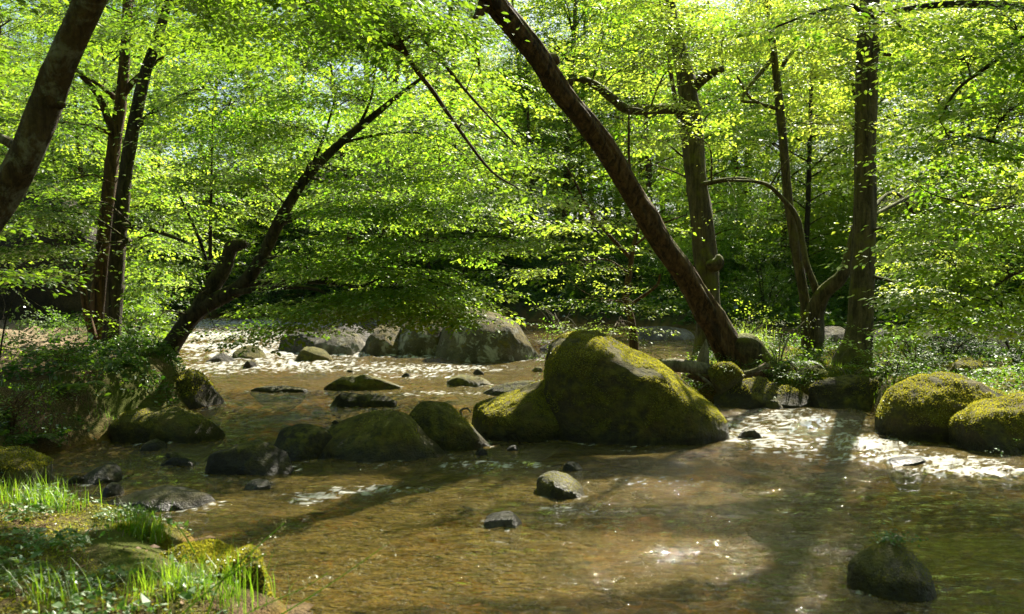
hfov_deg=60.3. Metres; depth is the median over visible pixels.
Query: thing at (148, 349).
fern
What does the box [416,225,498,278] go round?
undergrowth bush
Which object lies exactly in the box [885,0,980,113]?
pine tree
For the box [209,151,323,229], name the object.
undergrowth bush
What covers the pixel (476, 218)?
undergrowth bush
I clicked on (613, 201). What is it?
woodland tree
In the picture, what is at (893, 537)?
plant
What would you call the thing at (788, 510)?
water
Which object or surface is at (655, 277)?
undergrowth bush
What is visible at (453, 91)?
woodland tree
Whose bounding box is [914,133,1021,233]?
undergrowth bush
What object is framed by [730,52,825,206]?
woodland tree
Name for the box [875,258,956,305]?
undergrowth bush
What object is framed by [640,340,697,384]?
shrub
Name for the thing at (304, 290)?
undergrowth bush
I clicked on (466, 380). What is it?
rock
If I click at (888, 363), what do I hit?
shrub
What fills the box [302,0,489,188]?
woodland tree
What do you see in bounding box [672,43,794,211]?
woodland tree
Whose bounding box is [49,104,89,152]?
undergrowth bush
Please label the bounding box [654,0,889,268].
woodland tree
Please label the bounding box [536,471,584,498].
rock
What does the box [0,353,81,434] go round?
shrub
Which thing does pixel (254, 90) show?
woodland tree
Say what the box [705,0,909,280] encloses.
woodland tree
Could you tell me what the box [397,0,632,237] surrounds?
woodland tree
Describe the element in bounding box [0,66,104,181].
woodland tree
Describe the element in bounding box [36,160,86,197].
undergrowth bush
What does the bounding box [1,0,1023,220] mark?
sky
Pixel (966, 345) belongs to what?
shrub
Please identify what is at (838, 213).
woodland tree
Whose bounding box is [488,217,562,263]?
undergrowth bush
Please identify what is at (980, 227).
overhanging tree
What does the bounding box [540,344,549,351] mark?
rock
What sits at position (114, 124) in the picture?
riverbank tree
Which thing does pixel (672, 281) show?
undergrowth bush
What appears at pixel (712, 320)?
bowed tree
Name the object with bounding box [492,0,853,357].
mossy tree
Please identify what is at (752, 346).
boulder
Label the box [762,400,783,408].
rock
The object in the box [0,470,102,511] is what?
grass tuft
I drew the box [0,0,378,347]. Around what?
riverbank tree
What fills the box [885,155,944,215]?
undergrowth bush
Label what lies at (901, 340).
shrub
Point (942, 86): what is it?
woodland tree
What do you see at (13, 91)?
woodland tree
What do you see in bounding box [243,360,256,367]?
stone
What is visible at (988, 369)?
fern
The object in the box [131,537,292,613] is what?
grass tuft
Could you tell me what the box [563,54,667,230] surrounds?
woodland tree
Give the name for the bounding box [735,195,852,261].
undergrowth bush
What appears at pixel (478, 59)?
woodland tree
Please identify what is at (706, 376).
tree root
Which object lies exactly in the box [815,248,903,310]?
undergrowth bush
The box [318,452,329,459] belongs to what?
stone
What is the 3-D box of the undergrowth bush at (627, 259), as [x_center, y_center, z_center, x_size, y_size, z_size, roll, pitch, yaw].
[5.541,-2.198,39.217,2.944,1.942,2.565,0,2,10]
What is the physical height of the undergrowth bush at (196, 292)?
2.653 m
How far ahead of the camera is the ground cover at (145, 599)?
4.70 m
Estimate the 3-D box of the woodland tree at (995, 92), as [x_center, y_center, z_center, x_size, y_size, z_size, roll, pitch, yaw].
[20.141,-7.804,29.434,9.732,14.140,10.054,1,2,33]
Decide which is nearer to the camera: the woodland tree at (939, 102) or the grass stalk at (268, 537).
the grass stalk at (268, 537)
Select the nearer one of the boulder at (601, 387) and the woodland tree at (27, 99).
the boulder at (601, 387)
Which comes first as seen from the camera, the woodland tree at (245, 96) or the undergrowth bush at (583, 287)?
the undergrowth bush at (583, 287)
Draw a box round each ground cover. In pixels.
[0,308,186,447]
[0,472,238,613]
[40,124,1023,339]
[681,334,1023,393]
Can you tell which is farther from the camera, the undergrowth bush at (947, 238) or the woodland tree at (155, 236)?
the undergrowth bush at (947, 238)
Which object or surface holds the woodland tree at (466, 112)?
on the ground at (118, 400)
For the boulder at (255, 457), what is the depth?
8.39 m
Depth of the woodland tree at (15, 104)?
36.41 m
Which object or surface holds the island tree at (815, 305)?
on the ground at (118, 400)
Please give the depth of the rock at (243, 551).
4.77 m
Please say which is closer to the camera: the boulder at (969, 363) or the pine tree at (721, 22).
the boulder at (969, 363)
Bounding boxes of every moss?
[0,485,284,613]
[681,344,1023,407]
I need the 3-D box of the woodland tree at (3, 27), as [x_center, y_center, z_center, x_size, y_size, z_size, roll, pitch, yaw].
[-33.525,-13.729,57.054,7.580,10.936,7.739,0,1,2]
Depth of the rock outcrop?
17.74 m
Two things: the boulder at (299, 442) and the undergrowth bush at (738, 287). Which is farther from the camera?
the undergrowth bush at (738, 287)
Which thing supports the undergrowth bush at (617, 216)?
on the ground at (118, 400)
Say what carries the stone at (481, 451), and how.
in the water
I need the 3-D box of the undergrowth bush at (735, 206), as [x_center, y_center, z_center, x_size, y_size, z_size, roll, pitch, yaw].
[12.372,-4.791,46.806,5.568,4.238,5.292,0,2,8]
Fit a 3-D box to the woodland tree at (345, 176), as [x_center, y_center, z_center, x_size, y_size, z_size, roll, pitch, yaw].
[-7.751,-7.091,39.569,10.046,13.841,9.086,0,1,3]
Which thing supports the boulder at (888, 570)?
on the ground at (118, 400)
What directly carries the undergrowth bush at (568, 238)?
on the ground at (118, 400)
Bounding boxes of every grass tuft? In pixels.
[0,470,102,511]
[0,558,126,613]
[19,484,89,515]
[96,541,253,613]
[97,493,173,544]
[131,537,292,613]
[735,324,776,347]
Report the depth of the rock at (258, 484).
7.77 m
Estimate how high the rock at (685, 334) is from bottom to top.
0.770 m
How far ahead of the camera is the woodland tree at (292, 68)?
57.94 m
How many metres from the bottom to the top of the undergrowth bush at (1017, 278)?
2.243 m
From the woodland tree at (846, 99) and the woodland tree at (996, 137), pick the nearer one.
the woodland tree at (996, 137)
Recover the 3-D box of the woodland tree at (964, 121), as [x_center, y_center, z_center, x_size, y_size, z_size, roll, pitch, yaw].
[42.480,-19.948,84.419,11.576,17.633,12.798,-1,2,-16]
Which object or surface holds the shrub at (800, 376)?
on the ground at (118, 400)
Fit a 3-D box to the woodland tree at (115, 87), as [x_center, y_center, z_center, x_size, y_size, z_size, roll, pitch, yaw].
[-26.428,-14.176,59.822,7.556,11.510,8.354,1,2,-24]
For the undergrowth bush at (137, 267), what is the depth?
39.14 m
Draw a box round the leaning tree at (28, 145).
[0,0,510,297]
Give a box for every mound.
[109,521,172,549]
[159,538,235,565]
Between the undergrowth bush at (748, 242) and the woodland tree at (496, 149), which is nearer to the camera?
the undergrowth bush at (748, 242)
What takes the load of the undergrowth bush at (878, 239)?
on the ground at (118, 400)
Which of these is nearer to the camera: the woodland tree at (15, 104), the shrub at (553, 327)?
the shrub at (553, 327)
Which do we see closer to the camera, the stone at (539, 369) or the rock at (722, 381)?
the rock at (722, 381)
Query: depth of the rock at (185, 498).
7.11 m
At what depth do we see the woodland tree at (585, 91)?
67.33 m
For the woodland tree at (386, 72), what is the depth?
56.91 m
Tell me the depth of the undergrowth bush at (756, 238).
39.28 m
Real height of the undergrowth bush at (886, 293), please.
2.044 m
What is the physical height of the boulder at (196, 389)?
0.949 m
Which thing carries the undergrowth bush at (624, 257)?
on the ground at (118, 400)
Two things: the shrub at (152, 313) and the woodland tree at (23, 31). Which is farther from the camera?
the woodland tree at (23, 31)
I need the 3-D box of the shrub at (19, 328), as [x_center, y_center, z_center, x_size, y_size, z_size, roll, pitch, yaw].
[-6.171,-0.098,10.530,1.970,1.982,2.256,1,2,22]
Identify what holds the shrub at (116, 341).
on the ground at (118, 400)
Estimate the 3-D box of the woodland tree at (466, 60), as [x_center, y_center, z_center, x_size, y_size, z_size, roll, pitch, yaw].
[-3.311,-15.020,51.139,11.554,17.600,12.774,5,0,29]
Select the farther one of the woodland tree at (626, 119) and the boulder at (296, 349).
the woodland tree at (626, 119)
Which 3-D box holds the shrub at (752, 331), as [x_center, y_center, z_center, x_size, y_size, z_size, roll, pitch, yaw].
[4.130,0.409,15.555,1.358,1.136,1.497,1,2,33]
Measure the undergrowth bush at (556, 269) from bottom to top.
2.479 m
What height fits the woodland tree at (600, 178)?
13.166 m
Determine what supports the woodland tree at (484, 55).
on the ground at (118, 400)
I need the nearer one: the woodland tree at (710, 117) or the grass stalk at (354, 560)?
the grass stalk at (354, 560)
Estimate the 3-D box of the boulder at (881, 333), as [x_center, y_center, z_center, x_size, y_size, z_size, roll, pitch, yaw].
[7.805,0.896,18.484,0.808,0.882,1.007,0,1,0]
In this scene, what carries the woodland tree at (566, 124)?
on the ground at (118, 400)
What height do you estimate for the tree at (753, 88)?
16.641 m
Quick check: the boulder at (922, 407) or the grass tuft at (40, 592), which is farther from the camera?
the boulder at (922, 407)
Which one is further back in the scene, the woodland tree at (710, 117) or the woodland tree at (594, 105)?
the woodland tree at (594, 105)
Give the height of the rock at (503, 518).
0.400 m
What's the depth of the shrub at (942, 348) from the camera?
13.16 m
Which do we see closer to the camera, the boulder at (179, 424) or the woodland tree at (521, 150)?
the boulder at (179, 424)
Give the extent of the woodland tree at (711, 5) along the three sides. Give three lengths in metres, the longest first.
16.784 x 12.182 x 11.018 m
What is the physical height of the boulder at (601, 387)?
1.640 m
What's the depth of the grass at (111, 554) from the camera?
4.91 m
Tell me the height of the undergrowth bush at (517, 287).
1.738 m
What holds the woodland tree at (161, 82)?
on the ground at (118, 400)
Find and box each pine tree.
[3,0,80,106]
[8,0,152,152]
[101,0,240,184]
[402,0,495,150]
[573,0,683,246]
[695,2,730,206]
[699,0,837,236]
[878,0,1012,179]
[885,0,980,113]
[914,0,1020,162]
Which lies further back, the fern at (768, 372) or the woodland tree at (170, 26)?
the woodland tree at (170, 26)
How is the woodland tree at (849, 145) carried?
on the ground at (118, 400)
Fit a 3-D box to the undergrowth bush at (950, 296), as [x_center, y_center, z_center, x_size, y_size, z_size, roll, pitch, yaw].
[12.380,-0.668,25.452,4.425,3.162,3.560,0,2,-8]
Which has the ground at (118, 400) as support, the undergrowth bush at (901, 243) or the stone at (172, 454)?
the undergrowth bush at (901, 243)
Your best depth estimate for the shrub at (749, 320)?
17.16 m
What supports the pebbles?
on the ground at (118, 400)
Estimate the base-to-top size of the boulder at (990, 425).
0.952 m
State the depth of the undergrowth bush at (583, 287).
35.34 m
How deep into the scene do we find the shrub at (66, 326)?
15.52 m
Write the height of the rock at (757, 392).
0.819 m
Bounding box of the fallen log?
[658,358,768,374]
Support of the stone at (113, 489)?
in the water
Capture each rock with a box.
[81,462,122,484]
[102,484,215,511]
[160,457,195,465]
[206,353,235,361]
[206,543,273,596]
[232,345,265,358]
[244,478,270,490]
[251,385,307,392]
[296,347,332,360]
[324,374,401,390]
[331,392,396,406]
[336,324,369,342]
[447,374,490,386]
[483,380,535,395]
[484,511,521,528]
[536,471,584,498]
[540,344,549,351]
[563,461,581,470]
[637,326,694,339]
[708,361,743,394]
[713,376,811,408]
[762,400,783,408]
[888,456,925,465]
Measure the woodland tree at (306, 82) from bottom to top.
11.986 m
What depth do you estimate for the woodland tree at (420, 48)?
81.40 m
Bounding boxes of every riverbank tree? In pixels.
[0,0,292,341]
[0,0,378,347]
[88,17,612,357]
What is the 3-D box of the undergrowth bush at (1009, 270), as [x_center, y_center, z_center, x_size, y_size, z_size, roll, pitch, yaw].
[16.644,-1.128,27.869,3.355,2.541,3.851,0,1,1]
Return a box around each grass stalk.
[172,522,194,552]
[182,546,268,613]
[207,518,285,613]
[246,573,333,613]
[282,530,396,613]
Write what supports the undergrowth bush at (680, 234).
on the ground at (118, 400)
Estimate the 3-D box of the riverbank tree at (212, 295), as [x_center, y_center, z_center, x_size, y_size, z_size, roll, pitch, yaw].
[-2.352,-1.731,14.841,7.414,5.717,9.406,0,1,0]
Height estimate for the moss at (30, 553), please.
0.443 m
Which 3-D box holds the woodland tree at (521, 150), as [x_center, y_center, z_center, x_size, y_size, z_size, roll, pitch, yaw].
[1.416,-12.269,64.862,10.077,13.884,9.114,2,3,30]
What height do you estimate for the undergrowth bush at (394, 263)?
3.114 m
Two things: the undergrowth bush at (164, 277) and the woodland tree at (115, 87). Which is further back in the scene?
the woodland tree at (115, 87)
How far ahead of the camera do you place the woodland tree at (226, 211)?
39.05 m
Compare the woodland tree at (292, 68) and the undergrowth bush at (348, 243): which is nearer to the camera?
the undergrowth bush at (348, 243)
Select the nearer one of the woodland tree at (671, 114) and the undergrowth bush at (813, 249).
the undergrowth bush at (813, 249)
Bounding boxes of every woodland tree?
[0,0,69,164]
[0,3,277,298]
[0,13,31,163]
[0,22,58,174]
[0,45,58,181]
[0,65,102,212]
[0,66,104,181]
[0,70,26,159]
[1,11,44,117]
[2,10,36,95]
[12,8,156,224]
[32,0,204,184]
[50,90,192,256]
[81,16,163,154]
[108,20,292,270]
[128,10,207,160]
[129,7,309,257]
[151,1,327,212]
[198,29,306,168]
[203,11,307,168]
[234,0,343,159]
[236,2,439,292]
[240,0,363,173]
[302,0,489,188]
[338,106,499,284]
[344,1,435,114]
[350,1,432,87]
[354,0,535,169]
[369,0,447,99]
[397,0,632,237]
[401,70,515,239]
[406,28,517,194]
[418,0,547,234]
[446,90,538,223]
[451,70,516,204]
[455,46,539,228]
[460,36,590,240]
[465,0,704,251]
[472,0,673,237]
[484,59,578,227]
[488,65,604,234]
[495,29,634,240]
[512,2,640,231]
[521,0,767,271]
[549,0,817,270]
[554,4,640,227]
[559,80,635,220]
[562,2,703,239]
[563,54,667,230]
[593,0,702,215]
[603,72,765,251]
[607,36,738,227]
[630,0,776,229]
[633,14,732,202]
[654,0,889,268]
[662,0,802,222]
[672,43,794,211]
[673,7,796,217]
[702,58,878,241]
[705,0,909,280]
[713,0,1022,267]
[727,0,827,198]
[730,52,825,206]
[742,38,986,247]
[752,0,952,232]
[755,0,910,218]
[791,0,974,228]
[806,4,915,156]
[807,64,895,198]
[876,0,1023,256]
[876,14,1010,214]
[877,0,1023,262]
[878,0,1023,217]
[916,29,1023,235]
[918,13,1005,183]
[931,58,1023,215]
[951,19,1023,201]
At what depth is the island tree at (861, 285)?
13.39 m
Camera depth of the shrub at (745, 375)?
12.42 m
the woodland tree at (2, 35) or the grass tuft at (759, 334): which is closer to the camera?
the grass tuft at (759, 334)
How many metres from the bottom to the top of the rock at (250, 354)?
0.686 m
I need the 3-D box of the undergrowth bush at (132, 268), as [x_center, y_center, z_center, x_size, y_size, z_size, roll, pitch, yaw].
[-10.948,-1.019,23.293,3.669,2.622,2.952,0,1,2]
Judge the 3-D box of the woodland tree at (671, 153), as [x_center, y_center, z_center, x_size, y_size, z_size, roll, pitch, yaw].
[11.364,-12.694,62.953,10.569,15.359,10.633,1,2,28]
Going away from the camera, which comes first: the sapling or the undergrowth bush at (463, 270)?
the sapling
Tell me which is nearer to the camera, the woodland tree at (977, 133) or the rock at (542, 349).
the rock at (542, 349)
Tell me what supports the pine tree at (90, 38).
on the ground at (118, 400)
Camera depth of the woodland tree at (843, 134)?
43.16 m
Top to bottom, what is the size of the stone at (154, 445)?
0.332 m
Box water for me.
[42,318,1023,613]
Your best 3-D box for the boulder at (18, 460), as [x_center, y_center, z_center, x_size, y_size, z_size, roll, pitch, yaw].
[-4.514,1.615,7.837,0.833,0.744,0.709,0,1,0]
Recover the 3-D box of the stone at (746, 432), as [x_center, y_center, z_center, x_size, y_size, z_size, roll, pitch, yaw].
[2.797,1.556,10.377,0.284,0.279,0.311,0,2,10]
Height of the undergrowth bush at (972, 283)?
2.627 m
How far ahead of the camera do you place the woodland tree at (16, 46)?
66.56 m
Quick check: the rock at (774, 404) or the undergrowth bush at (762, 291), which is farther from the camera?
the undergrowth bush at (762, 291)
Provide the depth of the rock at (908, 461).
8.80 m
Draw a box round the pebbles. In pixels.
[193,535,313,613]
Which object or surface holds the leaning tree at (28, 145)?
on the ground at (118, 400)
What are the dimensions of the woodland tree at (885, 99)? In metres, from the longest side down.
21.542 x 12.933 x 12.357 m
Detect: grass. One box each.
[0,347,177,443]
[0,481,286,613]
[681,342,1023,404]
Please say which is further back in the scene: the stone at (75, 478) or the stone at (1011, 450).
the stone at (1011, 450)
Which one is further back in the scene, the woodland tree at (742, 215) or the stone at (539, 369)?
the woodland tree at (742, 215)
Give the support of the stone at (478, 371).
in the water
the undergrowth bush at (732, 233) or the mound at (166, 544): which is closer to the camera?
the mound at (166, 544)
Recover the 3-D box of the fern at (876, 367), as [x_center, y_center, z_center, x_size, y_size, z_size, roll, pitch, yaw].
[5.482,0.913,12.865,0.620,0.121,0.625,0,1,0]
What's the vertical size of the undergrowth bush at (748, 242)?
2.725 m
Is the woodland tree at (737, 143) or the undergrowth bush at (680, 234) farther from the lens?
the woodland tree at (737, 143)
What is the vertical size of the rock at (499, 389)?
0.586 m
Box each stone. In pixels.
[68,475,83,483]
[100,482,124,496]
[139,439,166,450]
[166,451,179,458]
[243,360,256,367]
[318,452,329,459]
[473,368,483,374]
[474,448,487,455]
[506,445,518,450]
[532,366,542,371]
[738,427,761,437]
[1003,446,1022,455]
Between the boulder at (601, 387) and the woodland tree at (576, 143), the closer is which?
the boulder at (601, 387)
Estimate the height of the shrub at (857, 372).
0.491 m
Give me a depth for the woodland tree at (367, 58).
60.70 m
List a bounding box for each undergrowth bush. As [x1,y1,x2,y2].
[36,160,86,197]
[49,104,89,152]
[123,252,193,321]
[124,234,168,291]
[124,244,156,287]
[138,247,190,289]
[145,255,205,307]
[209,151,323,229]
[215,254,254,282]
[230,266,301,304]
[287,268,322,292]
[322,228,389,272]
[349,240,421,293]
[415,168,522,252]
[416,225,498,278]
[422,228,495,287]
[429,193,519,266]
[476,267,539,301]
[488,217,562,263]
[506,236,598,286]
[511,250,562,274]
[541,211,603,261]
[547,247,616,300]
[556,181,687,257]
[572,219,658,282]
[609,236,657,270]
[610,213,745,296]
[634,254,670,284]
[658,221,691,260]
[669,238,748,277]
[684,207,772,253]
[711,185,781,235]
[715,215,779,268]
[717,214,790,251]
[717,221,787,259]
[720,237,829,321]
[720,271,783,306]
[733,227,792,269]
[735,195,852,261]
[751,179,814,228]
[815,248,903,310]
[816,226,902,286]
[820,199,942,263]
[836,182,918,226]
[842,266,924,318]
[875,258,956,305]
[876,236,1014,324]
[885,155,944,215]
[886,238,984,287]
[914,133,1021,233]
[923,248,1022,307]
[933,217,984,254]
[977,248,1023,294]
[997,255,1023,301]
[1001,255,1023,319]
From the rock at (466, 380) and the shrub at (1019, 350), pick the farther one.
the rock at (466, 380)
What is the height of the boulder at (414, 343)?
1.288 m
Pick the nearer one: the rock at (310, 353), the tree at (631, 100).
the rock at (310, 353)
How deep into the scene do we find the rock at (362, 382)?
14.17 m
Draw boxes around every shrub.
[0,252,103,359]
[0,322,122,390]
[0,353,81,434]
[19,306,86,338]
[84,288,183,345]
[95,330,177,355]
[497,289,615,380]
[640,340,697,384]
[720,359,780,399]
[728,300,780,345]
[734,298,790,348]
[743,312,819,369]
[759,356,820,385]
[824,356,897,379]
[830,332,961,384]
[845,314,963,382]
[873,307,1023,363]
[919,305,1023,364]
[935,327,1009,358]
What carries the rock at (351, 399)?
on the ground at (118, 400)
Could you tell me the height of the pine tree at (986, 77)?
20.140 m
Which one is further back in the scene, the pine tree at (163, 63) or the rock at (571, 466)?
the pine tree at (163, 63)
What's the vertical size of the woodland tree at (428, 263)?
8.528 m
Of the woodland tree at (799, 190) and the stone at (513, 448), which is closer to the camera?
the stone at (513, 448)
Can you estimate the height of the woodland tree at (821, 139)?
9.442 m
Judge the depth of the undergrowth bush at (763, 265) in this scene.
35.22 m
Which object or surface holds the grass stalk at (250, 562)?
on the ground at (118, 400)
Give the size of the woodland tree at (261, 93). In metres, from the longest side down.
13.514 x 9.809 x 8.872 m
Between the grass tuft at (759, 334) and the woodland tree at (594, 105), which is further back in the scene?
the woodland tree at (594, 105)
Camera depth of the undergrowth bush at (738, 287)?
30.41 m
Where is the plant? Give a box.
[864,518,927,546]
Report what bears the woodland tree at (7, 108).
on the ground at (118, 400)
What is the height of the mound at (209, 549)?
0.564 m
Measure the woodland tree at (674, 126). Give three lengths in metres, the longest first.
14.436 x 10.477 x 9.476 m
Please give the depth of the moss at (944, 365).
13.06 m
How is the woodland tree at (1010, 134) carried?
on the ground at (118, 400)
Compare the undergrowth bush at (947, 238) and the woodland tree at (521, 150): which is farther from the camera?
the woodland tree at (521, 150)
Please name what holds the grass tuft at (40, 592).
on the ground at (118, 400)
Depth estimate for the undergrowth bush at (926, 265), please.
29.02 m
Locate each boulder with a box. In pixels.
[0,446,53,488]
[107,406,224,443]
[173,368,224,408]
[205,440,292,475]
[274,423,332,460]
[278,332,317,352]
[313,329,364,354]
[319,409,444,462]
[364,325,400,355]
[397,318,441,355]
[409,401,489,450]
[435,307,539,362]
[471,379,558,441]
[543,329,729,444]
[734,333,775,366]
[808,374,881,409]
[823,326,844,346]
[847,540,936,601]
[873,328,896,342]
[875,371,1005,441]
[944,357,994,376]
[947,391,1023,453]
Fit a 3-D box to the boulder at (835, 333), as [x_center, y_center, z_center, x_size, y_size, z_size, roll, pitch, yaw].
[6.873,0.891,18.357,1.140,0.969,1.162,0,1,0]
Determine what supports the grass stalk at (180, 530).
on the ground at (118, 400)
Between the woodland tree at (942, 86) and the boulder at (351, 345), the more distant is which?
the woodland tree at (942, 86)
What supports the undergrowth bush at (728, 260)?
on the ground at (118, 400)
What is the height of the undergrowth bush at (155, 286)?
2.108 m
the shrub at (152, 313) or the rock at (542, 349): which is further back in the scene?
the rock at (542, 349)
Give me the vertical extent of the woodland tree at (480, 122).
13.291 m
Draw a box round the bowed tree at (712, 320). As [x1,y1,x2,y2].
[127,0,757,368]
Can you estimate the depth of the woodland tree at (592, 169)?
55.29 m
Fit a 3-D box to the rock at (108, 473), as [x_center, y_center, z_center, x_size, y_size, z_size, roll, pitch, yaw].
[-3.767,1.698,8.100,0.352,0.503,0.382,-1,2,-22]
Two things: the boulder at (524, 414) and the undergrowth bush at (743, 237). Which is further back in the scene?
the undergrowth bush at (743, 237)
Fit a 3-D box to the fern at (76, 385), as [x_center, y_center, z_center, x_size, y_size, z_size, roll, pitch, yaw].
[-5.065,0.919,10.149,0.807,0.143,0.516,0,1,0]
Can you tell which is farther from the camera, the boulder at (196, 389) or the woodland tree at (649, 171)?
the woodland tree at (649, 171)
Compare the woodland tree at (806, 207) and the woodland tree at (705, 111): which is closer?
the woodland tree at (806, 207)
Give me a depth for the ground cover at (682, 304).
34.89 m
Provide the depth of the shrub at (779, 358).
13.46 m
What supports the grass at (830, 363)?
on the ground at (118, 400)
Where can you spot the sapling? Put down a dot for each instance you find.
(631, 326)
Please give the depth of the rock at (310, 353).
17.74 m
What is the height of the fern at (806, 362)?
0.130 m
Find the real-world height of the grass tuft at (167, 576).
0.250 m
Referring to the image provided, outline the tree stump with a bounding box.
[697,339,709,363]
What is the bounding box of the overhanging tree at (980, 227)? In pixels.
[716,0,1023,352]
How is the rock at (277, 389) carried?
on the ground at (118, 400)
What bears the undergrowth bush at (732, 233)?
on the ground at (118, 400)
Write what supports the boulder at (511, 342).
on the ground at (118, 400)
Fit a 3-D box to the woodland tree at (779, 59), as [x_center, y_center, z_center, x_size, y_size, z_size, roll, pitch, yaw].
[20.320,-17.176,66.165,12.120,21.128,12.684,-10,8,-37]
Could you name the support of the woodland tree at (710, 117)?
on the ground at (118, 400)
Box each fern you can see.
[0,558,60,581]
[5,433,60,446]
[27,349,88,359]
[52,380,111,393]
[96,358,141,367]
[135,346,172,353]
[761,369,777,375]
[777,360,824,370]
[871,364,908,375]
[971,367,1016,376]
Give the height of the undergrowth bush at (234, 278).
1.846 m
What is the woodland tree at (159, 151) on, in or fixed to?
on the ground at (118, 400)
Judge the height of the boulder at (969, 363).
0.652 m
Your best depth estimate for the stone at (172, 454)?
9.02 m
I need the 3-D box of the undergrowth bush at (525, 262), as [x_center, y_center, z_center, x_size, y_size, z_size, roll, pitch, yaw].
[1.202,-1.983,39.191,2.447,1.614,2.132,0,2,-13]
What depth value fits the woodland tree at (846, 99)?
58.30 m
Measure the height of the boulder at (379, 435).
0.861 m
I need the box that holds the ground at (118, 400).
[0,112,1023,613]
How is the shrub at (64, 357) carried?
on the ground at (118, 400)
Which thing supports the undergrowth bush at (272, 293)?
on the ground at (118, 400)
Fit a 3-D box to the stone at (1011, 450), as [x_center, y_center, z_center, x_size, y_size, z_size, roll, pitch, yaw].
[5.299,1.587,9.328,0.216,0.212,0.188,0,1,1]
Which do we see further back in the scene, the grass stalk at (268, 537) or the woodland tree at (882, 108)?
the woodland tree at (882, 108)
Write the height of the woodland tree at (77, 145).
10.761 m
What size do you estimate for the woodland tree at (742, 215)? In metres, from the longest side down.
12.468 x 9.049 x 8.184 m
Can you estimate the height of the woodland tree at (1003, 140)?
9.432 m
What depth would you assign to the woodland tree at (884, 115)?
45.88 m
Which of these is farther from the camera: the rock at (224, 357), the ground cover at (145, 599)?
the rock at (224, 357)
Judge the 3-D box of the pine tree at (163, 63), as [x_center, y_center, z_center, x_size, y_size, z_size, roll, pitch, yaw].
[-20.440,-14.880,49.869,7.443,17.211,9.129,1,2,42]
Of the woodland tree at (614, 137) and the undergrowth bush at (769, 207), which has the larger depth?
the woodland tree at (614, 137)
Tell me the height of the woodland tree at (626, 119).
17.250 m
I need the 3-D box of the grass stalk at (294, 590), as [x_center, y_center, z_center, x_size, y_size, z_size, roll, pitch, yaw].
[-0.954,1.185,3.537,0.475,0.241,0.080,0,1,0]
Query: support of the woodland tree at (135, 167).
on the ground at (118, 400)
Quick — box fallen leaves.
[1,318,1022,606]
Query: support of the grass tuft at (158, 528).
on the mound at (166, 544)
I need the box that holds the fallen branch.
[694,373,713,390]
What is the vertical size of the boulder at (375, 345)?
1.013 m
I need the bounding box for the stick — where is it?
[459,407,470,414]
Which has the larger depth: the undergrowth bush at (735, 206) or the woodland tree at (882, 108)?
the undergrowth bush at (735, 206)
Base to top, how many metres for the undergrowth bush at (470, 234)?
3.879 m
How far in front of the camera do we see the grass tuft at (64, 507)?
6.13 m
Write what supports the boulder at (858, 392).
on the ground at (118, 400)
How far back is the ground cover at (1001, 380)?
12.99 m
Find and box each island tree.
[652,0,1023,354]
[702,0,970,368]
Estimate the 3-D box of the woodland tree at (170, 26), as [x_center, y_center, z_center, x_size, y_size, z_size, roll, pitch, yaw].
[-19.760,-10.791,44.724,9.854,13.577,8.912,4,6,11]
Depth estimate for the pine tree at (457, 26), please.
74.44 m
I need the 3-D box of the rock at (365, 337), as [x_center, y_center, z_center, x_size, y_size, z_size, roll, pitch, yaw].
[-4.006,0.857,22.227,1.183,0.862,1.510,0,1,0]
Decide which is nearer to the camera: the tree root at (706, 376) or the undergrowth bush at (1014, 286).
the tree root at (706, 376)
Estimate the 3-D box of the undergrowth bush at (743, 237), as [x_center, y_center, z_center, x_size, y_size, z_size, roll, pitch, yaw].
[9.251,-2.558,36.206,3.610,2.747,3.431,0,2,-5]
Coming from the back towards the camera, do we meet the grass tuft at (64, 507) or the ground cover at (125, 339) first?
the ground cover at (125, 339)
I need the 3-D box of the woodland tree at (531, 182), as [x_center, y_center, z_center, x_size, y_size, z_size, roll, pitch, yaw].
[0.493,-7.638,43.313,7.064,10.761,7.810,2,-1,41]
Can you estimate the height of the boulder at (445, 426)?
0.897 m
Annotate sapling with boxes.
[499,110,724,350]
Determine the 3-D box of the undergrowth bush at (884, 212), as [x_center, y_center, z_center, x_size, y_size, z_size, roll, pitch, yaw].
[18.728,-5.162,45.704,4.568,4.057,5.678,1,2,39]
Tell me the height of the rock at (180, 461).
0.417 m
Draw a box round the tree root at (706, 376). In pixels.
[688,362,773,382]

